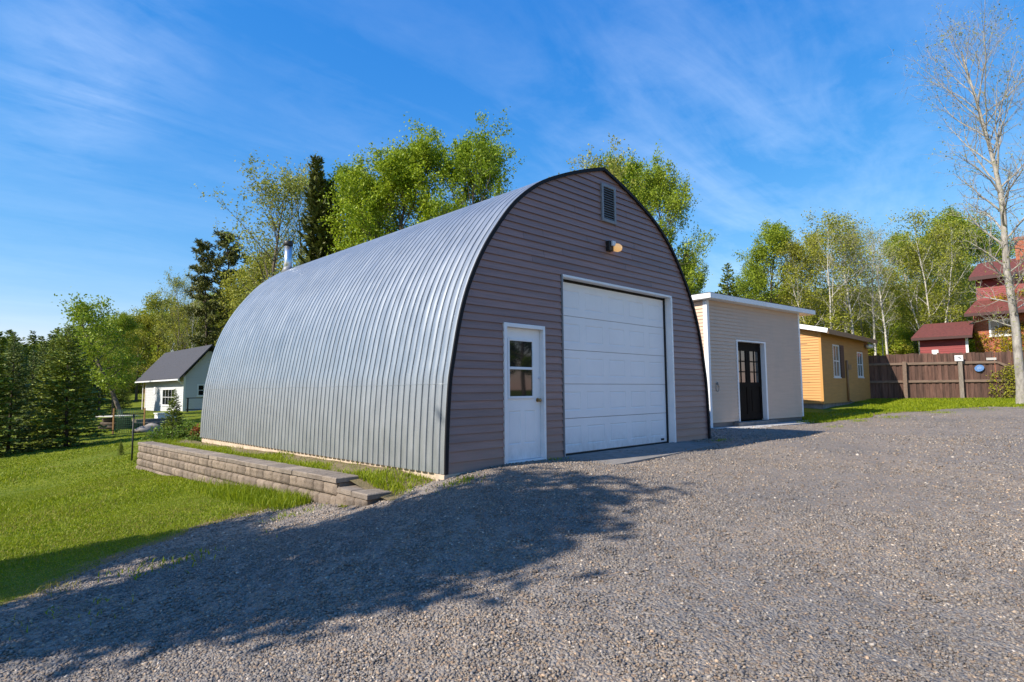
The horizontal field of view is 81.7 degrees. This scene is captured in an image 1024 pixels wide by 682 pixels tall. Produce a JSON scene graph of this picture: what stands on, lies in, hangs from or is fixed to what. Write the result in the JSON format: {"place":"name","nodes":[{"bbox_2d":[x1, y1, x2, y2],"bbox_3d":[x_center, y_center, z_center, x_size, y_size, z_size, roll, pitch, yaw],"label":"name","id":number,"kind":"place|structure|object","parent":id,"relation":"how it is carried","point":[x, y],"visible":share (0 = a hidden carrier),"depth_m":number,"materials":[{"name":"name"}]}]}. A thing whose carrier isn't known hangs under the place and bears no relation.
{"place":"outdoors","nodes":[
{"label":"outdoors","id":0,"kind":"place"},
{"bbox_2d":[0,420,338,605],"bbox_3d":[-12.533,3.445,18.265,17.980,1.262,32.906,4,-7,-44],"label":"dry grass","id":1,"kind":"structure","parent":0,"point":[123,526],"depth_m":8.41,"materials":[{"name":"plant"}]},
{"bbox_2d":[153,438,435,494],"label":"grass strip","id":2,"kind":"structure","parent":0,"point":[379,479],"depth_m":9.16,"materials":[{"name":"plant"}]},
{"bbox_2d":[175,439,433,500],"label":"planter ground","id":3,"kind":"structure","parent":0,"point":[361,483],"depth_m":9.08,"materials":[{"name":"soil"}]},
{"bbox_2d":[0,393,1023,605],"bbox_3d":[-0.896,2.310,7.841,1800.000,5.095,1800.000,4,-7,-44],"label":"ground","id":4,"kind":"structure","parent":0,"point":[136,407],"depth_m":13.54,"materials":[{"name":"plant"}]},
{"bbox_2d":[0,355,23,456],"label":"spruce tree","id":5,"kind":"object","parent":4,"relation":"on","point":[5,380],"visible":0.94,"depth_m":20.18,"materials":[{"name":"green plant"}]},
{"bbox_2d":[0,333,46,455],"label":"spruce tree","id":6,"kind":"object","parent":4,"relation":"on","point":[18,378],"visible":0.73,"depth_m":20.97,"materials":[{"name":"green plant"}]},
{"bbox_2d":[0,344,48,428],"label":"spruce tree","id":7,"kind":"object","parent":4,"relation":"on","point":[21,361],"visible":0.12,"depth_m":30.03,"materials":[{"name":"green plant"}]},
{"bbox_2d":[2,349,61,442],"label":"spruce tree","id":8,"kind":"object","parent":4,"relation":"on","point":[33,368],"visible":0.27,"depth_m":24.88,"materials":[{"name":"green plant"}]},
{"bbox_2d":[19,341,50,417],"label":"spruce tree","id":9,"kind":"object","parent":4,"relation":"on","point":[42,354],"visible":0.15,"depth_m":37.96,"materials":[{"name":"green plant"}]},
{"bbox_2d":[10,339,81,446],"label":"spruce tree","id":10,"kind":"object","parent":4,"relation":"on","point":[37,391],"visible":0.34,"depth_m":23.85,"materials":[{"name":"green plant"}]},
{"bbox_2d":[36,333,80,417],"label":"spruce tree","id":11,"kind":"object","parent":4,"relation":"on","point":[57,359],"visible":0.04,"depth_m":34.97,"materials":[{"name":"green plant"}]},
{"bbox_2d":[8,323,118,453],"bbox_3d":[-16.403,1.727,22.072,3.219,4.754,3.003,3,-6,-31],"label":"spruce tree","id":12,"kind":"object","parent":4,"relation":"on","point":[62,380],"visible":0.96,"depth_m":21.81,"materials":[{"name":"green plant"}]},
{"bbox_2d":[46,325,98,422],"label":"spruce tree","id":13,"kind":"object","parent":4,"relation":"on","point":[88,403],"visible":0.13,"depth_m":33.11,"materials":[{"name":"green plant"}]},
{"bbox_2d":[0,327,152,415],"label":"conifer wood","id":14,"kind":"object","parent":4,"relation":"on","point":[34,346],"visible":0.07,"depth_m":53.07,"materials":[{"name":"plant"}]},
{"bbox_2d":[54,286,144,417],"bbox_3d":[-21.974,1.056,31.079,4.459,7.528,3.800,-4,-6,34],"label":"broadleaf tree","id":15,"kind":"object","parent":4,"relation":"on","point":[85,313],"visible":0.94,"depth_m":30.96,"materials":[{"name":"green plant"}]},
{"bbox_2d":[82,331,126,409],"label":"broadleaf tree","id":16,"kind":"object","parent":4,"relation":"on","point":[99,395],"visible":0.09,"depth_m":49.89,"materials":[{"name":"green plant"}]},
{"bbox_2d":[99,374,131,415],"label":"spruce tree","id":17,"kind":"object","parent":4,"relation":"on","point":[119,396],"visible":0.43,"depth_m":39.87,"materials":[{"name":"green plant"}]},
{"bbox_2d":[96,415,138,428],"bbox_3d":[-19.988,4.107,29.971,1.100,0.655,1.450,-2,-5,17],"label":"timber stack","id":18,"kind":"object","parent":4,"relation":"on","point":[118,422],"visible":0.77,"depth_m":29.61,"materials":[{"name":"wood"}]},
{"bbox_2d":[95,310,147,417],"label":"broadleaf tree","id":19,"kind":"object","parent":4,"relation":"on","point":[124,318],"visible":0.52,"depth_m":36.25,"materials":[{"name":"green plant"}]},
{"bbox_2d":[111,362,135,411],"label":"broadleaf tree","id":20,"kind":"object","parent":4,"relation":"on","point":[128,394],"visible":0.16,"depth_m":43.99,"materials":[{"name":"green plant"}]},
{"bbox_2d":[112,408,145,433],"bbox_3d":[-17.435,3.672,26.937,1.340,1.220,0.060,0,-5,-10],"label":"wire fence","id":21,"kind":"object","parent":4,"relation":"on","point":[113,418],"visible":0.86,"depth_m":26.90,"materials":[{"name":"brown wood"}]},
{"bbox_2d":[123,413,143,460],"bbox_3d":[-10.366,2.729,16.160,0.500,1.490,0.044,4,-7,-44],"label":"steel post","id":22,"kind":"object","parent":4,"relation":"on","point":[134,414],"visible":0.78,"depth_m":16.17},
{"bbox_2d":[110,310,168,400],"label":"broadleaf tree","id":23,"kind":"object","parent":4,"relation":"on","point":[142,332],"visible":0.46,"depth_m":58.37,"materials":[{"name":"green plant"}]},
{"bbox_2d":[131,426,153,432],"bbox_3d":[-16.773,4.101,26.914,0.856,0.496,0.730,4,-7,-44],"label":"garden rock","id":24,"kind":"object","parent":4,"relation":"on","point":[142,429],"visible":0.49,"depth_m":26.71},
{"bbox_2d":[132,418,176,426],"bbox_3d":[-19.339,4.396,32.104,1.300,0.350,2.200,-4,-6,34],"label":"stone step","id":25,"kind":"object","parent":4,"relation":"on","point":[154,420],"visible":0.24,"depth_m":31.71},
{"bbox_2d":[128,288,189,384],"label":"broadleaf tree","id":26,"kind":"object","parent":4,"relation":"on","point":[153,303],"visible":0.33,"depth_m":59.61,"materials":[{"name":"green plant"}]},
{"bbox_2d":[137,420,184,441],"bbox_3d":[-11.524,3.078,19.827,1.405,0.830,1.524,-3,-5,23],"label":"garden shrub","id":27,"kind":"object","parent":4,"relation":"on","point":[156,432],"visible":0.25,"depth_m":19.58,"materials":[{"name":"green plant"}]},
{"bbox_2d":[154,413,176,417],"bbox_3d":[-19.867,4.441,33.948,0.580,0.660,1.080,-4,-6,40],"label":"white planter","id":28,"kind":"object","parent":4,"relation":"on","point":[159,415],"visible":0.36,"depth_m":33.61,"materials":[{"name":"paint"}]},
{"bbox_2d":[25,499,308,597],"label":"edge grass","id":29,"kind":"structure","parent":4,"relation":"on","point":[53,585],"depth_m":5.36,"materials":[{"name":"plant"}]},
{"bbox_2d":[160,389,185,439],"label":"spruce tree","id":30,"kind":"object","parent":4,"relation":"on","point":[173,413],"visible":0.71,"depth_m":19.85,"materials":[{"name":"green plant"}]},
{"bbox_2d":[135,345,214,411],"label":"white cottage","id":31,"kind":"structure","parent":4,"relation":"on","point":[161,377],"depth_m":42.80,"materials":[{"name":"dark shingle"},{"name":"white paint"},{"name":"glass"}]},
{"bbox_2d":[162,388,174,405],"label":"window","id":32,"kind":"structure","parent":31,"relation":"in","point":[167,394],"depth_m":43.39,"materials":[{"name":"white paint"}]},
{"bbox_2d":[196,384,204,396],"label":"window","id":33,"kind":"structure","parent":31,"relation":"in","point":[200,387],"depth_m":41.42,"materials":[{"name":"glass"}]},
{"bbox_2d":[157,422,196,439],"bbox_3d":[-9.873,2.790,17.308,1.118,0.863,1.032,0,-5,-10],"label":"garden shrub","id":34,"kind":"object","parent":4,"relation":"on","point":[181,432],"visible":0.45,"depth_m":17.37,"materials":[{"name":"green plant"}]},
{"bbox_2d":[152,266,204,352],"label":"broadleaf tree","id":35,"kind":"object","parent":4,"relation":"on","point":[176,283],"visible":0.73,"depth_m":54.40,"materials":[{"name":"green plant"}]},
{"bbox_2d":[148,299,213,376],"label":"broadleaf tree","id":36,"kind":"object","parent":4,"relation":"on","point":[176,331],"visible":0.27,"depth_m":57.32,"materials":[{"name":"green plant"}]},
{"bbox_2d":[175,416,200,435],"bbox_3d":[-11.331,3.095,20.928,1.411,0.885,1.530,3,-6,-37],"label":"garden shrub","id":37,"kind":"object","parent":4,"relation":"on","point":[186,423],"visible":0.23,"depth_m":20.82,"materials":[{"name":"green plant"}]},
{"bbox_2d":[182,431,201,441],"bbox_3d":[-8.812,2.830,16.355,0.860,0.664,0.932,-1,-5,9],"label":"garden shrub","id":38,"kind":"object","parent":4,"relation":"on","point":[194,438],"visible":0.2,"depth_m":16.45,"materials":[{"name":"green plant"}]},
{"bbox_2d":[183,292,209,348],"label":"birch tree","id":39,"kind":"object","parent":4,"relation":"on","point":[192,328],"visible":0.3,"depth_m":56.57,"materials":[{"name":"green plant"}]},
{"bbox_2d":[179,292,227,348],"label":"broadleaf tree","id":40,"kind":"object","parent":4,"relation":"on","point":[203,316],"visible":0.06,"depth_m":62.18,"materials":[{"name":"green plant"}]},
{"bbox_2d":[183,238,227,346],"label":"pine tree","id":41,"kind":"object","parent":4,"relation":"on","point":[205,263],"visible":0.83,"depth_m":50.29,"materials":[{"name":"green plant"}]},
{"bbox_2d":[204,300,228,344],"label":"broadleaf tree","id":42,"kind":"object","parent":4,"relation":"on","point":[226,320],"visible":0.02,"depth_m":59.33,"materials":[{"name":"green plant"}]},
{"bbox_2d":[193,229,248,340],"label":"pine tree","id":43,"kind":"object","parent":4,"relation":"on","point":[231,256],"visible":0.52,"depth_m":50.33,"materials":[{"name":"green plant"}]},
{"bbox_2d":[214,264,263,345],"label":"broadleaf tree","id":44,"kind":"object","parent":4,"relation":"on","point":[241,272],"visible":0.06,"depth_m":47.67,"materials":[{"name":"green plant"}]},
{"bbox_2d":[185,476,313,510],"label":"wall grass","id":45,"kind":"structure","parent":4,"relation":"on","point":[245,493],"depth_m":9.09,"materials":[{"name":"plant"}]},
{"bbox_2d":[194,147,308,316],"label":"broadleaf tree","id":46,"kind":"object","parent":4,"relation":"on","point":[291,188],"visible":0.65,"depth_m":40.31,"materials":[{"name":"green plant"}]},
{"bbox_2d":[220,245,283,323],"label":"broadleaf tree","id":47,"kind":"object","parent":4,"relation":"on","point":[258,278],"visible":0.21,"depth_m":43.78,"materials":[{"name":"green plant"}]},
{"bbox_2d":[136,439,391,506],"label":"retaining wall","id":48,"kind":"structure","parent":4,"relation":"on","point":[329,487],"depth_m":10.04,"materials":[{"name":"stone"}]},
{"bbox_2d":[261,257,304,283],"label":"broadleaf tree","id":49,"kind":"object","parent":4,"relation":"on","point":[282,262],"depth_m":39.62,"materials":[{"name":"green plant"}]},
{"bbox_2d":[254,150,323,279],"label":"broadleaf tree","id":50,"kind":"object","parent":4,"relation":"on","point":[296,224],"visible":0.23,"depth_m":42.46,"materials":[{"name":"green plant"}]},
{"bbox_2d":[297,154,336,263],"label":"columnar spruce","id":51,"kind":"object","parent":4,"relation":"on","point":[317,240],"visible":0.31,"depth_m":36.34,"materials":[{"name":"green plant"}]},
{"bbox_2d":[323,179,342,254],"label":"columnar spruce","id":52,"kind":"object","parent":4,"relation":"on","point":[331,203],"visible":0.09,"depth_m":37.31,"materials":[{"name":"green plant"}]},
{"bbox_2d":[304,155,408,246],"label":"broadleaf tree","id":53,"kind":"object","parent":4,"relation":"on","point":[345,168],"visible":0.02,"depth_m":37.89,"materials":[{"name":"green plant"}]},
{"bbox_2d":[315,115,458,255],"bbox_3d":[-6.711,-4.707,35.496,8.397,17.666,9.741,-1,-5,11],"label":"broadleaf tree","id":54,"kind":"object","parent":4,"relation":"on","point":[402,171],"visible":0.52,"depth_m":33.83,"materials":[{"name":"green plant"}]},
{"bbox_2d":[200,167,710,480],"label":"arched garage","id":55,"kind":"structure","parent":4,"relation":"on","point":[555,316],"depth_m":10.21,"materials":[{"name":"metal"}]},
{"bbox_2d":[507,327,541,460],"bbox_3d":[0.189,0.802,9.063,0.800,1.996,0.087,4,-7,-44],"label":"entry door","id":56,"kind":"structure","parent":55,"relation":"in","point":[523,348],"depth_m":9.10,"materials":[{"name":"white paint"}]},
{"bbox_2d":[563,280,668,455],"bbox_3d":[1.957,0.517,11.018,3.391,2.990,0.060,4,-7,-44],"label":"overhead door","id":57,"kind":"structure","parent":55,"relation":"in","point":[615,368],"depth_m":10.93,"materials":[{"name":"metal"}]},
{"bbox_2d":[424,106,526,217],"bbox_3d":[-2.136,-4.510,33.629,5.641,16.577,6.990,0,-5,-9],"label":"broadleaf tree","id":58,"kind":"object","parent":4,"relation":"on","point":[485,161],"visible":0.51,"depth_m":33.42,"materials":[{"name":"green plant"}]},
{"bbox_2d":[0,406,1023,681],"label":"gravel drive","id":59,"kind":"structure","parent":4,"relation":"on","point":[990,414],"depth_m":4.48,"materials":[{"name":"gravel"}]},
{"bbox_2d":[3,407,1023,640],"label":"gravel weeds","id":60,"kind":"object","parent":59,"relation":"on","point":[285,515],"visible":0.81,"depth_m":5.98,"materials":[{"name":"green plant"}]},
{"bbox_2d":[70,283,975,388],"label":"leafy wood","id":61,"kind":"object","parent":4,"relation":"on","point":[870,350],"visible":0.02,"depth_m":56.46,"materials":[{"name":"green plant"}]},
{"bbox_2d":[548,132,657,217],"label":"broadleaf tree","id":62,"kind":"object","parent":4,"relation":"on","point":[612,161],"visible":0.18,"depth_m":32.00,"materials":[{"name":"green plant"}]},
{"bbox_2d":[537,441,718,465],"bbox_3d":[2.146,1.989,10.161,5.150,0.175,1.040,4,-7,-44],"label":"concrete apron","id":63,"kind":"object","parent":4,"relation":"on","point":[627,457],"visible":0.41,"depth_m":10.08,"materials":[{"name":"concrete"}]},
{"bbox_2d":[591,139,672,212],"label":"broadleaf tree","id":64,"kind":"object","parent":4,"relation":"on","point":[632,173],"visible":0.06,"depth_m":35.73,"materials":[{"name":"green plant"}]},
{"bbox_2d":[625,154,718,293],"bbox_3d":[8.049,-3.361,31.608,4.465,13.531,4.652,1,-5,-13],"label":"broadleaf tree","id":65,"kind":"object","parent":4,"relation":"on","point":[659,191],"visible":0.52,"depth_m":31.34,"materials":[{"name":"green plant"}]},
{"bbox_2d":[679,255,709,294],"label":"broadleaf tree","id":66,"kind":"object","parent":4,"relation":"on","point":[692,269],"visible":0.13,"depth_m":35.75,"materials":[{"name":"green plant"}]},
{"bbox_2d":[714,263,740,296],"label":"spruce tree","id":67,"kind":"object","parent":4,"relation":"on","point":[730,287],"visible":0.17,"depth_m":42.27,"materials":[{"name":"green plant"}]},
{"bbox_2d":[720,262,774,300],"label":"broadleaf tree","id":68,"kind":"object","parent":4,"relation":"on","point":[744,269],"visible":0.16,"depth_m":44.27,"materials":[{"name":"green plant"}]},
{"bbox_2d":[691,292,814,427],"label":"beige shed","id":69,"kind":"structure","parent":4,"relation":"on","point":[752,353],"depth_m":17.61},
{"bbox_2d":[738,342,749,419],"bbox_3d":[6.721,1.170,17.355,0.746,2.271,0.040,3,-6,-39],"label":"door","id":70,"kind":"structure","parent":69,"relation":"in","point":[742,347],"depth_m":17.43,"materials":[{"name":"black glass"}]},
{"bbox_2d":[747,343,762,418],"bbox_3d":[7.306,1.205,17.825,0.746,2.271,0.040,3,-6,-39],"label":"door","id":71,"kind":"structure","parent":69,"relation":"in","point":[753,350],"depth_m":17.82,"materials":[{"name":"black glass"}]},
{"bbox_2d":[713,420,813,428],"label":"concrete walk","id":72,"kind":"structure","parent":4,"relation":"on","point":[774,424],"depth_m":16.96,"materials":[{"name":"concrete"}]},
{"bbox_2d":[731,217,810,307],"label":"broadleaf tree","id":73,"kind":"object","parent":4,"relation":"on","point":[772,235],"visible":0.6,"depth_m":38.27,"materials":[{"name":"green plant"}]},
{"bbox_2d":[773,238,823,325],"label":"birch tree","id":74,"kind":"object","parent":4,"relation":"on","point":[809,304],"visible":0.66,"depth_m":37.28,"materials":[{"name":"green plant"}]},
{"bbox_2d":[785,227,840,330],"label":"birch tree","id":75,"kind":"object","parent":4,"relation":"on","point":[809,237],"visible":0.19,"depth_m":40.15,"materials":[{"name":"green plant"}]},
{"bbox_2d":[762,207,880,331],"bbox_3d":[19.570,-2.243,36.227,6.321,11.518,6.522,1,-5,-13],"label":"birch tree","id":76,"kind":"object","parent":4,"relation":"on","point":[831,314],"visible":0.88,"depth_m":36.23,"materials":[{"name":"green plant"}]},
{"bbox_2d":[800,324,877,408],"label":"tan shed","id":77,"kind":"structure","parent":4,"relation":"on","point":[835,367],"depth_m":24.25,"materials":[{"name":"wood"}]},
{"bbox_2d":[832,344,841,377],"bbox_3d":[13.541,0.857,24.712,0.082,1.402,0.964,-5,-7,43],"label":"window","id":78,"kind":"structure","parent":77,"relation":"in","point":[836,357],"depth_m":24.74,"materials":[{"name":"white paint"}]},
{"bbox_2d":[857,352,864,377],"bbox_3d":[16.111,1.119,27.400,0.082,1.205,0.996,-5,-7,43],"label":"window","id":79,"kind":"structure","parent":77,"relation":"in","point":[859,354],"depth_m":27.42,"materials":[{"name":"white paint"}]},
{"bbox_2d":[791,212,888,334],"bbox_3d":[21.611,-2.271,38.293,5.552,11.803,5.728,1,-5,-19],"label":"birch tree","id":80,"kind":"object","parent":4,"relation":"on","point":[825,269],"visible":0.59,"depth_m":38.20,"materials":[{"name":"green plant"}]},
{"bbox_2d":[811,282,873,353],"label":"broadleaf tree","id":81,"kind":"object","parent":4,"relation":"on","point":[856,332],"visible":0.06,"depth_m":49.92,"materials":[{"name":"green plant"}]},
{"bbox_2d":[820,212,884,333],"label":"birch tree","id":82,"kind":"object","parent":4,"relation":"on","point":[848,305],"visible":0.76,"depth_m":36.48,"materials":[{"name":"green plant"}]},
{"bbox_2d":[834,230,885,336],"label":"birch tree","id":83,"kind":"object","parent":4,"relation":"on","point":[862,327],"visible":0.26,"depth_m":39.25,"materials":[{"name":"green plant"}]},
{"bbox_2d":[838,289,893,355],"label":"broadleaf tree","id":84,"kind":"object","parent":4,"relation":"on","point":[871,324],"visible":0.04,"depth_m":51.56,"materials":[{"name":"green plant"}]},
{"bbox_2d":[839,221,898,354],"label":"birch tree","id":85,"kind":"object","parent":4,"relation":"on","point":[874,318],"visible":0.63,"depth_m":37.33,"materials":[{"name":"green plant"}]},
{"bbox_2d":[843,259,913,355],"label":"birch tree","id":86,"kind":"object","parent":4,"relation":"on","point":[889,325],"visible":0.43,"depth_m":42.20,"materials":[{"name":"green plant"}]},
{"bbox_2d":[859,224,904,353],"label":"birch tree","id":87,"kind":"object","parent":4,"relation":"on","point":[879,304],"visible":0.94,"depth_m":36.54,"materials":[{"name":"green plant"}]},
{"bbox_2d":[863,293,920,355],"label":"broadleaf tree","id":88,"kind":"object","parent":4,"relation":"on","point":[902,349],"visible":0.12,"depth_m":49.48,"materials":[{"name":"green plant"}]},
{"bbox_2d":[796,397,1023,422],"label":"bank grass","id":89,"kind":"structure","parent":4,"relation":"on","point":[908,404],"depth_m":22.75,"materials":[{"name":"plant"}]},
{"bbox_2d":[867,231,952,353],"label":"broadleaf tree","id":90,"kind":"object","parent":4,"relation":"on","point":[905,337],"visible":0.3,"depth_m":44.09,"materials":[{"name":"green plant"}]},
{"bbox_2d":[889,237,942,353],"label":"birch tree","id":91,"kind":"object","parent":4,"relation":"on","point":[911,280],"visible":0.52,"depth_m":40.33,"materials":[{"name":"green plant"}]},
{"bbox_2d":[876,204,998,334],"bbox_3d":[27.469,-2.651,38.114,6.752,12.303,6.967,-4,-6,34],"label":"birch tree","id":92,"kind":"object","parent":4,"relation":"on","point":[953,253],"visible":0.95,"depth_m":38.24,"materials":[{"name":"green plant"}]},
{"bbox_2d":[911,321,974,367],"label":"red outbuilding","id":93,"kind":"structure","parent":4,"relation":"on","point":[947,338],"depth_m":32.92,"materials":[{"name":"wood"}]},
{"bbox_2d":[868,351,1023,398],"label":"board fence","id":94,"kind":"object","parent":4,"relation":"on","point":[913,375],"visible":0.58,"depth_m":27.94,"materials":[{"name":"wood"}]},
{"bbox_2d":[986,359,1023,398],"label":"climbing vine","id":95,"kind":"object","parent":94,"relation":"attached to","point":[1009,375],"visible":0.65,"depth_m":26.91,"materials":[{"name":"green plant"}]},
{"bbox_2d":[918,220,975,323],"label":"birch tree","id":96,"kind":"object","parent":4,"relation":"on","point":[954,272],"visible":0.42,"depth_m":40.31,"materials":[{"name":"green plant"}]},
{"bbox_2d":[910,203,993,322],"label":"broadleaf tree","id":97,"kind":"object","parent":4,"relation":"on","point":[972,258],"visible":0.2,"depth_m":47.42,"materials":[{"name":"green plant"}]},
{"bbox_2d":[887,0,1023,403],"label":"bare tree","id":98,"kind":"object","parent":4,"relation":"on","point":[1007,276],"visible":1,"depth_m":23.67,"materials":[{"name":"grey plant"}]},
{"bbox_2d":[935,247,975,339],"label":"birch tree","id":99,"kind":"object","parent":4,"relation":"on","point":[966,276],"visible":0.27,"depth_m":42.37,"materials":[{"name":"green plant"}]},
{"bbox_2d":[938,222,1015,340],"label":"broadleaf tree","id":100,"kind":"object","parent":4,"relation":"on","point":[994,247],"visible":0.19,"depth_m":48.84,"materials":[{"name":"green plant"}]},
{"bbox_2d":[0,0,1023,351],"label":"sky","id":101,"kind":"structure","parent":0,"point":[112,112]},
{"bbox_2d":[964,237,1023,384],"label":"red brick house","id":102,"kind":"structure","parent":0,"point":[988,277],"depth_m":32.50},
{"bbox_2d":[973,321,1023,358],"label":"climbing vine","id":103,"kind":"object","parent":102,"relation":"attached to","point":[1001,329],"visible":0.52,"depth_m":32.29,"materials":[{"name":"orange plant"}]},
{"bbox_2d":[988,319,1011,336],"bbox_3d":[26.662,-0.718,32.145,0.075,0.940,1.260,4,-7,-44],"label":"window","id":104,"kind":"structure","parent":102,"relation":"in","point":[992,324],"depth_m":32.30,"materials":[{"name":"glass"}]},
{"bbox_2d":[996,334,1012,357],"bbox_3d":[25.429,0.506,30.474,0.563,1.734,1.290,-2,-5,20],"label":"climbing vine","id":105,"kind":"object","parent":102,"relation":"attached to","point":[1004,346],"visible":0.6,"depth_m":30.45,"materials":[{"name":"yellow plant"}]},
{"bbox_2d":[990,287,1023,300],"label":"climbing vine","id":106,"kind":"object","parent":102,"relation":"attached to","point":[1000,297],"visible":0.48,"depth_m":32.10,"materials":[{"name":"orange plant"}]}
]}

